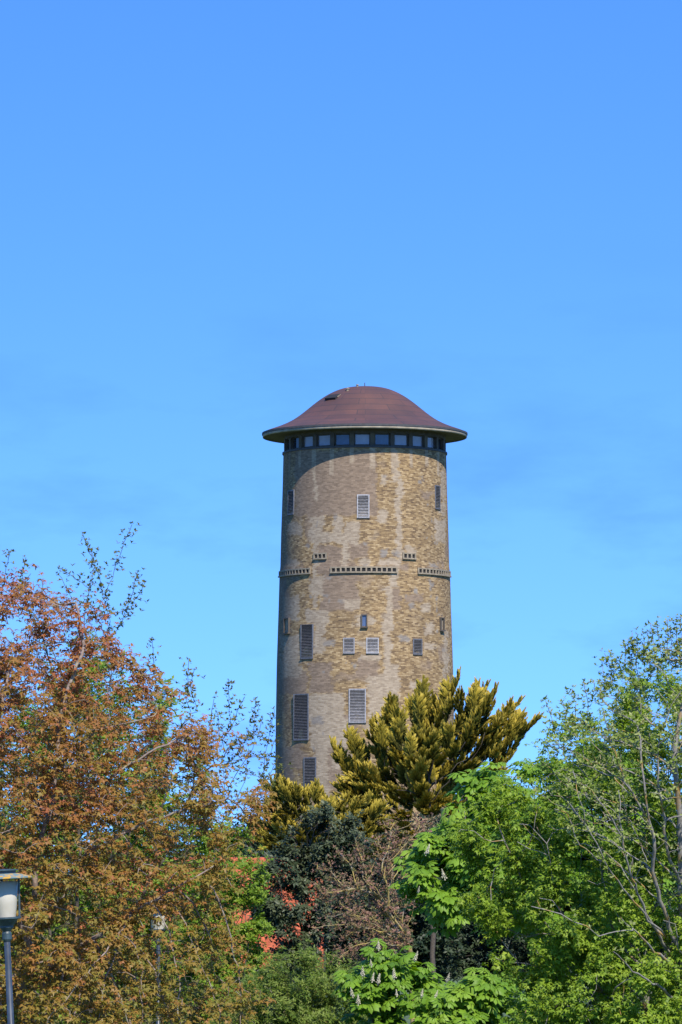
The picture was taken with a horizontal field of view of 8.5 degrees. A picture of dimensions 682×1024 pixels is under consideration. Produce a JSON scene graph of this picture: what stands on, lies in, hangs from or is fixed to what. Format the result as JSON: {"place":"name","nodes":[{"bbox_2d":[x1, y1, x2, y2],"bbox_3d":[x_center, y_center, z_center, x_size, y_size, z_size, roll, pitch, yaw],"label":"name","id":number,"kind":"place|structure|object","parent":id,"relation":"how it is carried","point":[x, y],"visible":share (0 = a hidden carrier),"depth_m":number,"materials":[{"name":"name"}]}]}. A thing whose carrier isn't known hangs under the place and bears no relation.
{"place":"outdoors","nodes":[
{"label":"outdoors","id":0,"kind":"place"},
{"bbox_2d":[0,0,681,860],"label":"sky","id":1,"kind":"structure","parent":0,"point":[220,220],"materials":[{"name":"blue"}]},
{"bbox_2d":[6,881,677,1023],"bbox_3d":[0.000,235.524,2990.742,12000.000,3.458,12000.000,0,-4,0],"label":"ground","id":2,"kind":"structure","parent":0,"point":[408,1016],"depth_m":168.00,"materials":[{"name":"green plant"}]},
{"bbox_2d":[0,869,31,1023],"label":"street lamp","id":3,"kind":"object","parent":2,"relation":"on","point":[8,903],"visible":1,"depth_m":39.78,"materials":[{"name":"grey metal"}]},
{"bbox_2d":[0,817,80,1022],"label":"leafy tree","id":4,"kind":"object","parent":2,"relation":"on","point":[54,926],"depth_m":110.81,"materials":[{"name":"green plant"}]},
{"bbox_2d":[0,630,273,1023],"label":"green tree","id":5,"kind":"object","parent":2,"relation":"on","point":[201,848],"visible":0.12,"depth_m":65.35,"materials":[{"name":"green plant"}]},
{"bbox_2d":[0,563,281,1023],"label":"maple tree","id":6,"kind":"object","parent":2,"relation":"on","point":[27,962],"visible":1,"depth_m":48.30,"materials":[{"name":"brown plant"}]},
{"bbox_2d":[0,521,290,1023],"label":"slender tree","id":7,"kind":"object","parent":2,"relation":"on","point":[230,748],"visible":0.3,"depth_m":57.02,"materials":[{"name":"brown plant"}]},
{"bbox_2d":[141,902,167,1023],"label":"street lamp","id":8,"kind":"object","parent":2,"relation":"on","point":[161,927],"visible":0.13,"depth_m":61.68,"materials":[{"name":"grey metal"}]},
{"bbox_2d":[61,809,252,902],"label":"leafy tree","id":9,"kind":"object","parent":2,"relation":"on","point":[198,840],"depth_m":115.54,"materials":[{"name":"green plant"}]},
{"bbox_2d":[74,857,323,1023],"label":"tiled house","id":10,"kind":"structure","parent":2,"relation":"on","point":[268,943],"depth_m":91.03,"materials":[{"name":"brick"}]},
{"bbox_2d":[161,822,277,1023],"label":"hawthorn bush","id":11,"kind":"object","parent":2,"relation":"on","point":[252,895],"visible":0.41,"depth_m":62.60,"materials":[{"name":"green plant"}]},
{"bbox_2d":[211,811,295,856],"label":"leafy tree","id":12,"kind":"object","parent":2,"relation":"on","point":[254,847],"visible":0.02,"depth_m":123.01,"materials":[{"name":"green plant"}]},
{"bbox_2d":[201,938,368,1023],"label":"green shrub","id":13,"kind":"object","parent":2,"relation":"on","point":[295,1004],"visible":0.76,"depth_m":59.34,"materials":[{"name":"green plant"}]},
{"bbox_2d":[246,796,374,989],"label":"holly tree","id":14,"kind":"object","parent":2,"relation":"on","point":[280,916],"visible":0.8,"depth_m":75.48,"materials":[{"name":"green plant"}]},
{"bbox_2d":[245,773,394,977],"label":"golden cypress","id":15,"kind":"object","parent":2,"relation":"on","point":[290,795],"visible":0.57,"depth_m":96.61,"materials":[{"name":"yellow plant"}]},
{"bbox_2d":[262,383,467,891],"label":"water tower","id":16,"kind":"structure","parent":2,"relation":"on","point":[364,615],"depth_m":246.61,"materials":[{"name":"yellow brick"}]},
{"bbox_2d":[282,618,289,633],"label":"slot window","id":17,"kind":"structure","parent":16,"relation":"in","point":[286,621],"depth_m":248.11,"materials":[{"name":"glass"}]},
{"bbox_2d":[287,489,294,515],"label":"louvre window","id":18,"kind":"structure","parent":16,"relation":"in","point":[291,493],"depth_m":248.66,"materials":[{"name":"grey metal"}]},
{"bbox_2d":[293,437,298,448],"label":"window","id":19,"kind":"structure","parent":16,"relation":"in","point":[295,441],"depth_m":249.02,"materials":[{"name":"blue glass"}]},
{"bbox_2d":[293,694,308,740],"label":"louvre window","id":20,"kind":"structure","parent":16,"relation":"in","point":[300,701],"depth_m":246.48,"materials":[{"name":"grey metal"}]},
{"bbox_2d":[300,624,313,659],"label":"louvre window","id":21,"kind":"structure","parent":16,"relation":"in","point":[306,630],"depth_m":246.60,"materials":[{"name":"grey metal"}]},
{"bbox_2d":[303,435,312,447],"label":"window","id":22,"kind":"structure","parent":16,"relation":"in","point":[307,440],"depth_m":248.11,"materials":[{"name":"blue glass"}]},
{"bbox_2d":[303,757,316,786],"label":"louvre window","id":23,"kind":"structure","parent":16,"relation":"in","point":[309,763],"depth_m":245.82,"materials":[{"name":"grey metal"}]},
{"bbox_2d":[318,434,329,446],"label":"window","id":24,"kind":"structure","parent":16,"relation":"in","point":[323,440],"depth_m":247.45,"materials":[{"name":"blue glass"}]},
{"bbox_2d":[335,433,349,445],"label":"window","id":25,"kind":"structure","parent":16,"relation":"in","point":[341,439],"depth_m":246.96,"materials":[{"name":"blue glass"}]},
{"bbox_2d":[343,638,354,653],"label":"louvre window","id":26,"kind":"structure","parent":16,"relation":"in","point":[348,643],"depth_m":245.46,"materials":[{"name":"grey metal"}]},
{"bbox_2d":[349,689,365,722],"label":"louvre window","id":27,"kind":"structure","parent":16,"relation":"in","point":[357,697],"depth_m":245.10,"materials":[{"name":"grey metal"}]},
{"bbox_2d":[354,433,369,444],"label":"window","id":28,"kind":"structure","parent":16,"relation":"in","point":[358,439],"depth_m":246.84,"materials":[{"name":"blue glass"}]},
{"bbox_2d":[357,494,369,518],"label":"louvre window","id":29,"kind":"structure","parent":16,"relation":"in","point":[362,499],"depth_m":246.24,"materials":[{"name":"grey metal"}]},
{"bbox_2d":[361,614,367,627],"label":"slot window","id":30,"kind":"structure","parent":16,"relation":"in","point":[363,616],"depth_m":245.52,"materials":[{"name":"blue glass"}]},
{"bbox_2d":[366,638,378,653],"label":"louvre window","id":31,"kind":"structure","parent":16,"relation":"in","point":[371,643],"depth_m":245.40,"materials":[{"name":"grey metal"}]},
{"bbox_2d":[375,433,389,445],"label":"window","id":32,"kind":"structure","parent":16,"relation":"in","point":[383,439],"depth_m":246.90,"materials":[{"name":"blue glass"}]},
{"bbox_2d":[395,434,407,445],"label":"window","id":33,"kind":"structure","parent":16,"relation":"in","point":[400,440],"depth_m":247.26,"materials":[{"name":"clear glass"}]},
{"bbox_2d":[413,435,422,446],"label":"window","id":34,"kind":"structure","parent":16,"relation":"in","point":[417,441],"depth_m":247.93,"materials":[{"name":"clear glass"}]},
{"bbox_2d":[413,639,422,654],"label":"louvre window","id":35,"kind":"structure","parent":16,"relation":"in","point":[417,643],"depth_m":246.30,"materials":[{"name":"grey metal"}]},
{"bbox_2d":[428,436,433,448],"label":"window","id":36,"kind":"structure","parent":16,"relation":"in","point":[430,439],"depth_m":248.72,"materials":[{"name":"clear glass"}]},
{"bbox_2d":[435,485,440,509],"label":"louvre window","id":37,"kind":"structure","parent":16,"relation":"in","point":[437,488],"depth_m":248.60,"materials":[{"name":"grey metal"}]},
{"bbox_2d":[439,617,445,631],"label":"slot window","id":38,"kind":"structure","parent":16,"relation":"in","point":[441,619],"depth_m":247.93,"materials":[{"name":"concrete"}]},
{"bbox_2d":[308,811,439,1022],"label":"bare shrub","id":39,"kind":"object","parent":2,"relation":"on","point":[392,924],"visible":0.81,"depth_m":70.39,"materials":[{"name":"brown plant"}]},
{"bbox_2d":[292,828,475,1001],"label":"leafy tree","id":40,"kind":"object","parent":2,"relation":"on","point":[422,942],"visible":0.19,"depth_m":116.59,"materials":[{"name":"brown plant"}]},
{"bbox_2d":[329,665,543,984],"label":"golden cypress","id":41,"kind":"object","parent":2,"relation":"on","point":[426,741],"visible":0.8,"depth_m":99.70,"materials":[{"name":"yellow plant"}]},
{"bbox_2d":[331,938,553,1023],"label":"chestnut tree","id":42,"kind":"object","parent":2,"relation":"on","point":[377,984],"visible":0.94,"depth_m":55.27,"materials":[{"name":"green plant"}]},
{"bbox_2d":[353,804,548,992],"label":"leafy tree","id":43,"kind":"object","parent":2,"relation":"on","point":[474,952],"visible":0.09,"depth_m":120.58,"materials":[{"name":"green plant"}]},
{"bbox_2d":[388,745,679,981],"bbox_3d":[2.607,6.077,59.176,4.028,6.187,3.267,0,-4,0],"label":"chestnut tree","id":44,"kind":"object","parent":2,"relation":"on","point":[426,858],"visible":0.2,"depth_m":58.83,"materials":[{"name":"green plant"}]},
{"bbox_2d":[433,642,681,1023],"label":"sycamore tree","id":45,"kind":"object","parent":2,"relation":"on","point":[569,941],"visible":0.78,"depth_m":49.32,"materials":[{"name":"green plant"}]},
{"bbox_2d":[481,741,681,1011],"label":"leafy tree","id":46,"kind":"object","parent":2,"relation":"on","point":[522,958],"depth_m":118.87,"materials":[{"name":"green plant"}]},
{"bbox_2d":[531,613,681,1003],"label":"grey branched tree","id":47,"kind":"object","parent":2,"relation":"on","point":[675,751],"visible":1,"depth_m":48.27,"materials":[{"name":"green plant"}]}
]}

